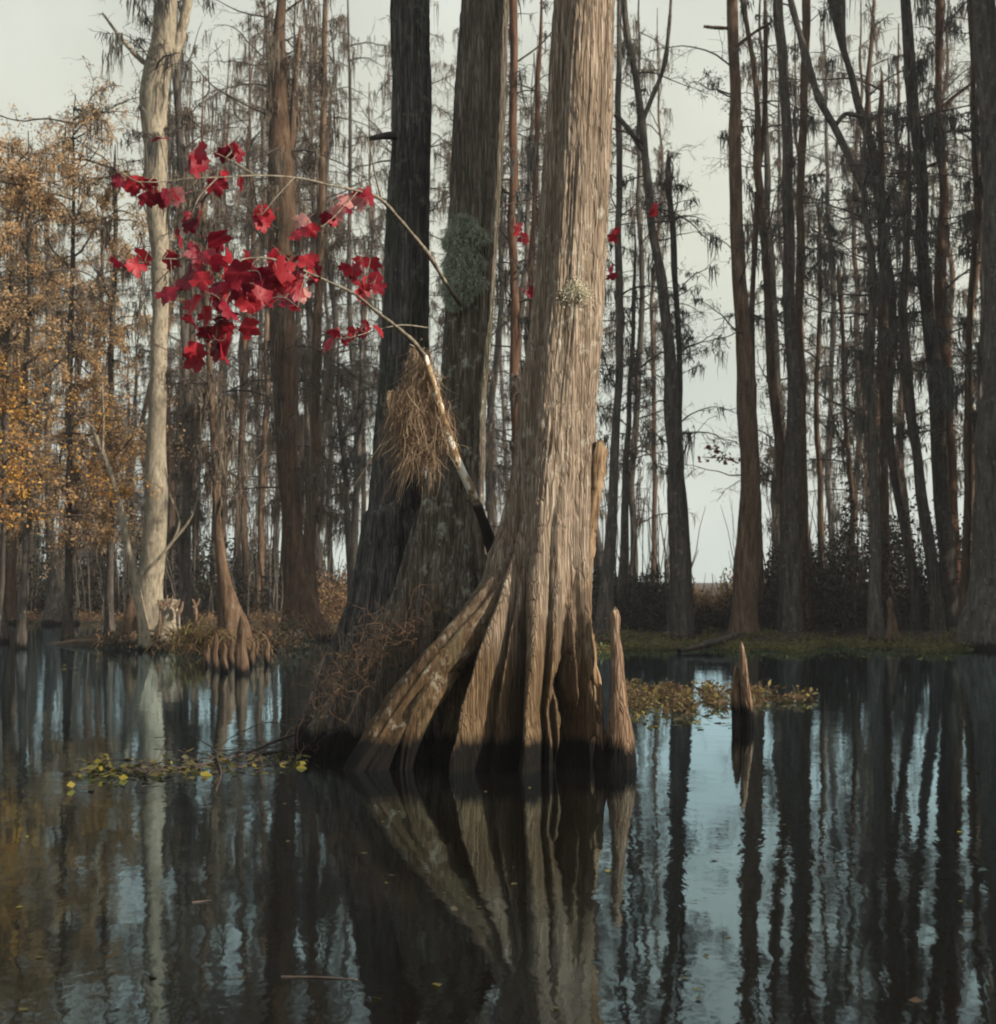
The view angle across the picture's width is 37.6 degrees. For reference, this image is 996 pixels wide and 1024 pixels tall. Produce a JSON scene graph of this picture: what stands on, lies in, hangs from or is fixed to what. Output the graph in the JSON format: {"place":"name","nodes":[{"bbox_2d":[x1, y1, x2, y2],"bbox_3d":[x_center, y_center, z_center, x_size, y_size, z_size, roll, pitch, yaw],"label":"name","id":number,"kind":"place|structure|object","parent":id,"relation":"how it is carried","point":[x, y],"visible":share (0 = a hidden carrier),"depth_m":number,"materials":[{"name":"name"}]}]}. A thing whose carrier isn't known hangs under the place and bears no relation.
{"place":"outdoors","nodes":[
{"label":"outdoors","id":0,"kind":"place"},
{"bbox_2d":[0,0,979,582],"label":"sky","id":1,"kind":"structure","parent":0,"point":[41,41],"materials":[{"name":"white"}]},
{"bbox_2d":[29,583,954,645],"bbox_3d":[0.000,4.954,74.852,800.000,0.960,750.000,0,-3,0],"label":"ground","id":2,"kind":"structure","parent":0,"point":[87,640],"depth_m":34.73,"materials":[{"name":"soil"}]},
{"bbox_2d":[0,254,82,623],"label":"cypress tree","id":3,"kind":"object","parent":2,"relation":"on","point":[11,598],"visible":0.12,"depth_m":49.77,"materials":[{"name":"brown plant"}]},
{"bbox_2d":[15,221,107,624],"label":"cypress tree","id":4,"kind":"object","parent":2,"relation":"on","point":[53,611],"visible":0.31,"depth_m":48.96,"materials":[{"name":"brown plant"}]},
{"bbox_2d":[0,56,192,640],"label":"young cypress","id":5,"kind":"object","parent":2,"relation":"on","point":[67,625],"visible":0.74,"depth_m":34.15,"materials":[{"name":"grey plant"}]},
{"bbox_2d":[38,199,176,610],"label":"slender tree","id":6,"kind":"object","parent":2,"relation":"on","point":[100,271],"visible":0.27,"depth_m":59.04,"materials":[{"name":"brown plant"}]},
{"bbox_2d":[28,117,197,631],"bbox_3d":[-9.260,-3.013,35.254,3.854,12.749,4.732,2,-3,-35],"label":"young cypress","id":7,"kind":"object","parent":2,"relation":"on","point":[110,534],"visible":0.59,"depth_m":34.97,"materials":[{"name":"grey plant"}]},
{"bbox_2d":[114,273,194,539],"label":"slender tree","id":8,"kind":"object","parent":2,"relation":"on","point":[147,374],"visible":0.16,"depth_m":81.53,"materials":[{"name":"brown plant"}]},
{"bbox_2d":[88,0,224,633],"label":"cypress tree","id":9,"kind":"object","parent":2,"relation":"on","point":[166,44],"visible":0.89,"depth_m":33.09,"materials":[{"name":"beige plant"}]},
{"bbox_2d":[100,101,237,598],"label":"slender tree","id":10,"kind":"object","parent":2,"relation":"on","point":[168,461],"visible":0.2,"depth_m":63.44,"materials":[{"name":"brown plant"}]},
{"bbox_2d":[8,607,342,623],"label":"bank plants","id":11,"kind":"object","parent":2,"relation":"on","point":[200,613],"visible":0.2,"depth_m":51.55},
{"bbox_2d":[153,595,199,648],"bbox_3d":[-7.086,2.534,31.766,0.745,1.470,1.126,3,-4,-44],"label":"tree stump","id":12,"kind":"object","parent":2,"relation":"on","point":[169,610],"visible":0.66,"depth_m":31.64,"materials":[{"name":"wood"}]},
{"bbox_2d":[92,610,312,649],"bbox_3d":[-6.646,2.712,32.763,5.267,1.123,3.665,0,-3,0],"label":"islet brush","id":13,"kind":"object","parent":2,"relation":"on","point":[113,639],"visible":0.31,"depth_m":31.61,"materials":[{"name":"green plant"}]},
{"bbox_2d":[184,63,267,541],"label":"slender tree","id":14,"kind":"object","parent":2,"relation":"on","point":[232,171],"visible":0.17,"depth_m":89.70,"materials":[{"name":"brown plant"}]},
{"bbox_2d":[199,39,259,580],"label":"slender tree","id":15,"kind":"object","parent":2,"relation":"on","point":[220,367],"visible":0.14,"depth_m":83.23,"materials":[{"name":"brown plant"}]},
{"bbox_2d":[222,14,275,526],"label":"slender tree","id":16,"kind":"object","parent":2,"relation":"on","point":[257,431],"visible":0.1,"depth_m":88.44,"materials":[{"name":"grey plant"}]},
{"bbox_2d":[196,38,307,591],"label":"slender tree","id":17,"kind":"object","parent":2,"relation":"on","point":[253,150],"visible":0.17,"depth_m":84.39,"materials":[{"name":"brown plant"}]},
{"bbox_2d":[168,55,336,610],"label":"slender tree","id":18,"kind":"object","parent":2,"relation":"on","point":[247,233],"visible":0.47,"depth_m":56.31,"materials":[{"name":"brown plant"}]},
{"bbox_2d":[182,604,336,640],"bbox_3d":[-5.543,2.940,35.896,5.455,1.339,3.415,0,-3,0],"label":"grass tuft","id":19,"kind":"object","parent":2,"relation":"on","point":[327,631],"visible":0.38,"depth_m":35.91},
{"bbox_2d":[211,0,309,598],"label":"slender tree","id":20,"kind":"object","parent":2,"relation":"on","point":[258,122],"visible":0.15,"depth_m":62.14,"materials":[{"name":"grey plant"}]},
{"bbox_2d":[218,106,330,613],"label":"slender tree","id":21,"kind":"object","parent":2,"relation":"on","point":[261,538],"visible":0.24,"depth_m":54.35,"materials":[{"name":"brown plant"}]},
{"bbox_2d":[185,0,382,610],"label":"slender tree","id":22,"kind":"object","parent":2,"relation":"on","point":[252,44],"visible":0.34,"depth_m":57.31,"materials":[{"name":"grey plant"}]},
{"bbox_2d":[222,0,362,544],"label":"slender tree","id":23,"kind":"object","parent":2,"relation":"on","point":[298,315],"visible":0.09,"depth_m":65.30,"materials":[{"name":"grey plant"}]},
{"bbox_2d":[0,504,596,616],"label":"undergrowth","id":24,"kind":"object","parent":2,"relation":"on","point":[201,593],"visible":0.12,"depth_m":54.97,"materials":[{"name":"brown plant"}]},
{"bbox_2d":[225,4,391,593],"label":"slender tree","id":25,"kind":"object","parent":2,"relation":"on","point":[312,125],"visible":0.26,"depth_m":59.52,"materials":[{"name":"grey plant"}]},
{"bbox_2d":[269,154,374,582],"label":"slender tree","id":26,"kind":"object","parent":2,"relation":"on","point":[328,328],"visible":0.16,"depth_m":74.28,"materials":[{"name":"brown plant"}]},
{"bbox_2d":[270,33,390,535],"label":"slender tree","id":27,"kind":"object","parent":2,"relation":"on","point":[331,288],"visible":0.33,"depth_m":63.52,"materials":[{"name":"brown plant"}]},
{"bbox_2d":[298,0,391,549],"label":"slender tree","id":28,"kind":"object","parent":2,"relation":"on","point":[345,50],"visible":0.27,"depth_m":68.18,"materials":[{"name":"brown plant"}]},
{"bbox_2d":[325,82,386,531],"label":"slender tree","id":29,"kind":"object","parent":2,"relation":"on","point":[365,491],"visible":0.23,"depth_m":87.89,"materials":[{"name":"brown plant"}]},
{"bbox_2d":[335,18,446,455],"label":"slender tree","id":30,"kind":"object","parent":2,"relation":"on","point":[375,230],"visible":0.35,"depth_m":76.70,"materials":[{"name":"brown plant"}]},
{"bbox_2d":[425,28,509,472],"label":"slender tree","id":31,"kind":"object","parent":2,"relation":"on","point":[448,158],"visible":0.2,"depth_m":71.69,"materials":[{"name":"brown plant"}]},
{"bbox_2d":[429,12,537,535],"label":"slender tree","id":32,"kind":"object","parent":2,"relation":"on","point":[494,468],"visible":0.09,"depth_m":74.59,"materials":[{"name":"brown plant"}]},
{"bbox_2d":[430,1,544,530],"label":"slender tree","id":33,"kind":"object","parent":2,"relation":"on","point":[489,489],"visible":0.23,"depth_m":65.22,"materials":[{"name":"brown plant"}]},
{"bbox_2d":[492,144,526,525],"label":"slender tree","id":34,"kind":"object","parent":2,"relation":"on","point":[504,412],"visible":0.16,"depth_m":89.70,"materials":[{"name":"brown plant"}]},
{"bbox_2d":[438,53,605,531],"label":"slender tree","id":35,"kind":"object","parent":2,"relation":"on","point":[526,208],"visible":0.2,"depth_m":58.98,"materials":[{"name":"brown plant"}]},
{"bbox_2d":[317,560,732,626],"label":"dry scrub","id":36,"kind":"object","parent":2,"relation":"on","point":[337,593],"visible":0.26,"depth_m":50.23,"materials":[{"name":"plant"}]},
{"bbox_2d":[503,78,656,591],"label":"slender tree","id":37,"kind":"object","parent":2,"relation":"on","point":[598,560],"visible":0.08,"depth_m":63.26,"materials":[{"name":"brown plant"}]},
{"bbox_2d":[598,0,715,574],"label":"slender tree","id":38,"kind":"object","parent":2,"relation":"on","point":[635,429],"visible":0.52,"depth_m":55.83,"materials":[{"name":"grey plant"}]},
{"bbox_2d":[611,8,702,584],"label":"slender tree","id":39,"kind":"object","parent":2,"relation":"on","point":[653,326],"visible":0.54,"depth_m":79.45,"materials":[{"name":"brown plant"}]},
{"bbox_2d":[609,0,739,640],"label":"cypress tree","id":40,"kind":"object","parent":2,"relation":"on","point":[680,621],"visible":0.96,"depth_m":35.12,"materials":[{"name":"grey plant"}]},
{"bbox_2d":[633,148,725,606],"bbox_3d":[4.615,-2.893,36.382,2.381,12.399,3.245,0,-3,0],"label":"slim tree","id":41,"kind":"object","parent":2,"relation":"on","point":[668,187],"visible":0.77,"depth_m":36.22,"materials":[{"name":"grey plant"}]},
{"bbox_2d":[643,0,771,633],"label":"cypress tree","id":42,"kind":"object","parent":2,"relation":"on","point":[744,614],"visible":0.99,"depth_m":35.00,"materials":[{"name":"brown plant"}]},
{"bbox_2d":[642,0,864,574],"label":"slender tree","id":43,"kind":"object","parent":2,"relation":"on","point":[771,451],"visible":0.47,"depth_m":48.28,"materials":[{"name":"grey plant"}]},
{"bbox_2d":[710,0,819,612],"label":"slim tree","id":44,"kind":"object","parent":2,"relation":"on","point":[758,131],"visible":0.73,"depth_m":37.20,"materials":[{"name":"brown plant"}]},
{"bbox_2d":[728,0,816,631],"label":"cypress tree","id":45,"kind":"object","parent":2,"relation":"on","point":[789,617],"visible":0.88,"depth_m":36.12,"materials":[{"name":"brown plant"}]},
{"bbox_2d":[591,480,972,634],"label":"undergrowth","id":46,"kind":"object","parent":2,"relation":"on","point":[660,608],"visible":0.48,"depth_m":37.06,"materials":[{"name":"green plant"}]},
{"bbox_2d":[594,624,978,653],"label":"bank plants","id":47,"kind":"object","parent":2,"relation":"on","point":[861,641],"visible":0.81,"depth_m":31.98,"materials":[{"name":"green plant"}]},
{"bbox_2d":[726,21,853,487],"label":"slender tree","id":48,"kind":"object","parent":2,"relation":"on","point":[774,140],"visible":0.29,"depth_m":67.44,"materials":[{"name":"grey plant"}]},
{"bbox_2d":[758,27,852,552],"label":"slender tree","id":49,"kind":"object","parent":2,"relation":"on","point":[806,318],"visible":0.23,"depth_m":77.23,"materials":[{"name":"brown plant"}]},
{"bbox_2d":[756,207,862,624],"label":"slim tree","id":50,"kind":"object","parent":2,"relation":"on","point":[820,476],"visible":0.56,"depth_m":40.06,"materials":[{"name":"brown plant"}]},
{"bbox_2d":[767,0,896,629],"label":"cypress tree","id":51,"kind":"object","parent":2,"relation":"on","point":[806,123],"visible":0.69,"depth_m":37.26,"materials":[{"name":"brown plant"}]},
{"bbox_2d":[773,0,897,565],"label":"slender tree","id":52,"kind":"object","parent":2,"relation":"on","point":[822,57],"visible":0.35,"depth_m":77.68,"materials":[{"name":"grey plant"}]},
{"bbox_2d":[775,45,936,627],"bbox_3d":[9.481,-4.397,38.118,4.522,15.374,5.328,-1,-3,24],"label":"slim tree","id":53,"kind":"object","parent":2,"relation":"on","point":[884,510],"visible":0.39,"depth_m":38.08,"materials":[{"name":"brown plant"}]},
{"bbox_2d":[795,263,921,626],"bbox_3d":[9.230,-1.680,39.256,3.339,10.047,4.409,0,-3,0],"label":"slim tree","id":54,"kind":"object","parent":2,"relation":"on","point":[850,470],"visible":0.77,"depth_m":39.09,"materials":[{"name":"brown plant"}]},
{"bbox_2d":[772,0,946,641],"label":"leaning tree","id":55,"kind":"object","parent":2,"relation":"on","point":[875,615],"visible":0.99,"depth_m":34.09,"materials":[{"name":"grey plant"}]},
{"bbox_2d":[798,0,923,554],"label":"slender tree","id":56,"kind":"object","parent":2,"relation":"on","point":[855,263],"visible":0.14,"depth_m":83.98,"materials":[{"name":"brown plant"}]},
{"bbox_2d":[791,0,967,513],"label":"slender tree","id":57,"kind":"object","parent":2,"relation":"on","point":[873,31],"visible":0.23,"depth_m":48.86,"materials":[{"name":"brown plant"}]},
{"bbox_2d":[807,128,963,541],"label":"slender tree","id":58,"kind":"object","parent":2,"relation":"on","point":[828,361],"visible":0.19,"depth_m":55.57,"materials":[{"name":"brown plant"}]},
{"bbox_2d":[805,0,982,630],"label":"leaning tree","id":59,"kind":"object","parent":2,"relation":"on","point":[837,13],"visible":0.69,"depth_m":36.13,"materials":[{"name":"grey plant"}]},
{"bbox_2d":[824,23,972,566],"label":"slender tree","id":60,"kind":"object","parent":2,"relation":"on","point":[903,480],"visible":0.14,"depth_m":57.00,"materials":[{"name":"brown plant"}]},
{"bbox_2d":[840,95,971,630],"bbox_3d":[10.094,-3.435,35.178,3.184,13.026,2.931,-2,-3,31],"label":"leaning tree","id":61,"kind":"object","parent":2,"relation":"on","point":[903,363],"visible":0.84,"depth_m":35.03,"materials":[{"name":"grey plant"}]},
{"bbox_2d":[859,0,981,631],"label":"cypress tree","id":62,"kind":"object","parent":2,"relation":"on","point":[944,525],"visible":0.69,"depth_m":36.03,"materials":[{"name":"grey plant"}]},
{"bbox_2d":[885,0,979,497],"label":"slender tree","id":63,"kind":"object","parent":2,"relation":"on","point":[950,325],"visible":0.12,"depth_m":75.09,"materials":[{"name":"brown plant"}]},
{"bbox_2d":[888,73,982,563],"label":"slender tree","id":64,"kind":"object","parent":2,"relation":"on","point":[964,293],"visible":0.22,"depth_m":47.03,"materials":[{"name":"brown plant"}]},
{"bbox_2d":[918,42,983,489],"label":"slender tree","id":65,"kind":"object","parent":2,"relation":"on","point":[981,277],"visible":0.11,"depth_m":55.97,"materials":[{"name":"grey plant"}]},
{"bbox_2d":[916,0,995,619],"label":"slim tree","id":66,"kind":"object","parent":2,"relation":"on","point":[970,417],"visible":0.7,"depth_m":33.14,"materials":[{"name":"brown plant"}]},
{"bbox_2d":[928,0,995,649],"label":"cypress tree","id":67,"kind":"object","parent":2,"relation":"on","point":[977,620],"visible":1,"depth_m":31.99,"materials":[{"name":"brown plant"}]},
{"bbox_2d":[0,621,995,1023],"bbox_3d":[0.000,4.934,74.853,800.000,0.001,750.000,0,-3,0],"label":"water","id":68,"kind":"structure","parent":0,"point":[864,775],"depth_m":7.88,"materials":[{"name":"liquid"}]},
{"bbox_2d":[0,329,95,626],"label":"gold maple","id":69,"kind":"object","parent":68,"relation":"on","point":[5,474],"visible":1,"depth_m":27.01,"materials":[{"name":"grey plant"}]},
{"bbox_2d":[0,115,102,642],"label":"young cypress","id":70,"kind":"object","parent":68,"relation":"on","point":[8,345],"visible":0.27,"depth_m":35.10,"materials":[{"name":"orange plant"}]},
{"bbox_2d":[0,130,141,647],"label":"young cypress","id":71,"kind":"object","parent":68,"relation":"on","point":[27,189],"visible":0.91,"depth_m":32.19,"materials":[{"name":"orange plant"}]},
{"bbox_2d":[56,384,199,650],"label":"leaning maple","id":72,"kind":"object","parent":68,"relation":"on","point":[142,620],"visible":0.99,"depth_m":30.95,"materials":[{"name":"brown plant"}]},
{"bbox_2d":[102,21,268,627],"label":"cypress tree","id":73,"kind":"object","parent":68,"relation":"on","point":[188,478],"visible":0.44,"depth_m":45.13,"materials":[{"name":"grey plant"}]},
{"bbox_2d":[65,741,310,787],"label":"floating leaves","id":74,"kind":"object","parent":68,"relation":"on","point":[90,767],"visible":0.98,"depth_m":11.56,"materials":[{"name":"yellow plant"}]},
{"bbox_2d":[123,36,263,652],"bbox_3d":[-6.234,-3.395,29.935,2.725,13.025,4.400,0,-3,0],"label":"cypress tree","id":75,"kind":"object","parent":68,"relation":"on","point":[230,609],"visible":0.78,"depth_m":30.02,"materials":[{"name":"brown plant"}]},
{"bbox_2d":[134,613,264,656],"bbox_3d":[-5.962,2.542,29.031,2.426,1.157,2.254,-2,-3,41],"label":"grass tuft","id":76,"kind":"object","parent":68,"relation":"on","point":[197,638],"visible":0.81,"depth_m":28.75,"materials":[{"name":"brown plant"}]},
{"bbox_2d":[234,615,249,673],"bbox_3d":[-4.064,2.260,23.303,0.286,1.251,0.270,0,-3,0],"label":"cypress knee","id":77,"kind":"object","parent":68,"relation":"on","point":[241,662],"visible":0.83,"depth_m":23.22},
{"bbox_2d":[184,0,378,639],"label":"cypress tree","id":78,"kind":"object","parent":68,"relation":"on","point":[287,422],"visible":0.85,"depth_m":37.01,"materials":[{"name":"brown plant"}]},
{"bbox_2d":[106,230,494,554],"bbox_3d":[-0.975,0.186,10.585,0.935,4.200,4.988,-1,-3,23],"label":"red maple","id":79,"kind":"object","parent":68,"relation":"on","point":[248,287],"visible":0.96,"depth_m":8.84,"materials":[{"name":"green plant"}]},
{"bbox_2d":[350,335,469,507],"bbox_3d":[-0.719,-0.748,12.331,0.936,1.465,1.074,2,-4,-43],"label":"hanging moss","id":80,"kind":"object","parent":79,"relation":"hanging from","point":[414,412],"visible":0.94,"depth_m":12.23,"materials":[{"name":"plant"}]},
{"bbox_2d":[241,0,381,610],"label":"cypress tree","id":81,"kind":"object","parent":68,"relation":"on","point":[315,314],"visible":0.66,"depth_m":40.18,"materials":[{"name":"brown plant"}]},
{"bbox_2d":[270,328,377,596],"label":"slim tree","id":82,"kind":"object","parent":68,"relation":"on","point":[343,466],"visible":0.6,"depth_m":44.07,"materials":[{"name":"grey plant"}]},
{"bbox_2d":[321,248,383,567],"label":"slim tree","id":83,"kind":"object","parent":68,"relation":"on","point":[358,408],"visible":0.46,"depth_m":46.03,"materials":[{"name":"grey plant"}]},
{"bbox_2d":[294,0,431,752],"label":"cypress tree","id":84,"kind":"object","parent":68,"relation":"on","point":[387,524],"visible":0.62,"depth_m":13.22,"materials":[{"name":"grey plant"}]},
{"bbox_2d":[293,0,508,758],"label":"cypress tree","id":85,"kind":"object","parent":68,"relation":"on","point":[447,522],"visible":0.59,"depth_m":12.85,"materials":[{"name":"grey plant"}]},
{"bbox_2d":[109,133,462,305],"bbox_3d":[-1.110,-2.199,10.781,0.610,1.329,4.447,-1,-3,28],"label":"maple branch","id":86,"kind":"object","parent":85,"relation":"attached to","point":[263,216],"visible":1,"depth_m":9.40,"materials":[{"name":"red plant"}]},
{"bbox_2d":[272,538,465,757],"bbox_3d":[-1.007,1.111,12.283,1.906,1.869,1.314,0,-3,0],"label":"vine tangle","id":87,"kind":"object","parent":85,"relation":"on","point":[421,619],"visible":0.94,"depth_m":12.15,"materials":[{"name":"plant"}]},
{"bbox_2d":[437,210,493,312],"bbox_3d":[-0.329,-2.195,12.890,0.577,0.926,0.296,-1,-3,27],"label":"lichen cushion","id":88,"kind":"object","parent":85,"relation":"attached to","point":[453,306],"visible":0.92,"depth_m":12.85,"materials":[{"name":"plant"}]},
{"bbox_2d":[500,200,657,297],"bbox_3d":[0.779,-2.703,15.025,1.774,1.079,0.272,0,-3,-10],"label":"maple branch","id":89,"kind":"object","parent":85,"relation":"attached to","point":[523,238],"visible":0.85,"depth_m":14.95,"materials":[{"name":"red plant"}]},
{"bbox_2d":[343,0,614,773],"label":"cypress tree","id":90,"kind":"object","parent":68,"relation":"on","point":[509,672],"visible":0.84,"depth_m":11.91,"materials":[{"name":"brown plant"}]},
{"bbox_2d":[0,455,972,631],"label":"thicket","id":91,"kind":"object","parent":68,"relation":"on","point":[324,550],"visible":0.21,"depth_m":52.29,"materials":[{"name":"brown plant"}]},
{"bbox_2d":[16,651,979,1010],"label":"floating leaves","id":92,"kind":"object","parent":68,"relation":"on","point":[152,770],"depth_m":12.14,"materials":[{"name":"plant"}]},
{"bbox_2d":[453,0,552,387],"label":"slim tree","id":93,"kind":"object","parent":68,"relation":"on","point":[533,164],"visible":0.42,"depth_m":34.37,"materials":[{"name":"red plant"}]},
{"bbox_2d":[437,0,630,514],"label":"cypress tree","id":94,"kind":"object","parent":68,"relation":"on","point":[514,301],"visible":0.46,"depth_m":30.20,"materials":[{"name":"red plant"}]},
{"bbox_2d":[594,683,606,767],"bbox_3d":[0.823,1.858,11.725,0.138,0.978,0.142,3,-4,-45],"label":"cypress knee","id":95,"kind":"object","parent":68,"relation":"on","point":[600,747],"visible":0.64,"depth_m":11.69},
{"bbox_2d":[604,607,636,769],"bbox_3d":[0.987,1.556,11.691,0.283,1.600,0.288,-1,-3,26],"label":"cypress knee","id":96,"kind":"object","parent":68,"relation":"on","point":[620,748],"visible":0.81,"depth_m":11.62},
{"bbox_2d":[593,0,688,629],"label":"slim tree","id":97,"kind":"object","parent":68,"relation":"on","point":[605,607],"visible":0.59,"depth_m":36.09,"materials":[{"name":"brown plant"}]},
{"bbox_2d":[596,217,720,617],"bbox_3d":[3.602,-2.242,38.198,3.576,11.021,2.803,1,-3,-29],"label":"slim tree","id":98,"kind":"object","parent":68,"relation":"on","point":[624,556],"visible":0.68,"depth_m":37.98,"materials":[{"name":"brown plant"}]},
{"bbox_2d":[608,678,818,717],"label":"floating plants","id":99,"kind":"object","parent":68,"relation":"on","point":[645,696],"visible":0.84,"depth_m":18.02,"materials":[{"name":"green plant"}]},
{"bbox_2d":[731,665,743,726],"bbox_3d":[2.452,2.033,14.973,0.138,0.940,0.132,-2,-3,36],"label":"cypress knee","id":100,"kind":"object","parent":68,"relation":"on","point":[736,711],"visible":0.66,"depth_m":14.94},
{"bbox_2d":[739,642,756,726],"bbox_3d":[2.558,1.908,14.939,0.168,1.174,0.143,-1,-3,27],"label":"cypress knee","id":101,"kind":"object","parent":68,"relation":"on","point":[749,719],"visible":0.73,"depth_m":14.89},
{"bbox_2d":[872,0,981,591],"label":"cypress tree","id":102,"kind":"object","parent":68,"relation":"on","point":[941,291],"visible":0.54,"depth_m":37.19,"materials":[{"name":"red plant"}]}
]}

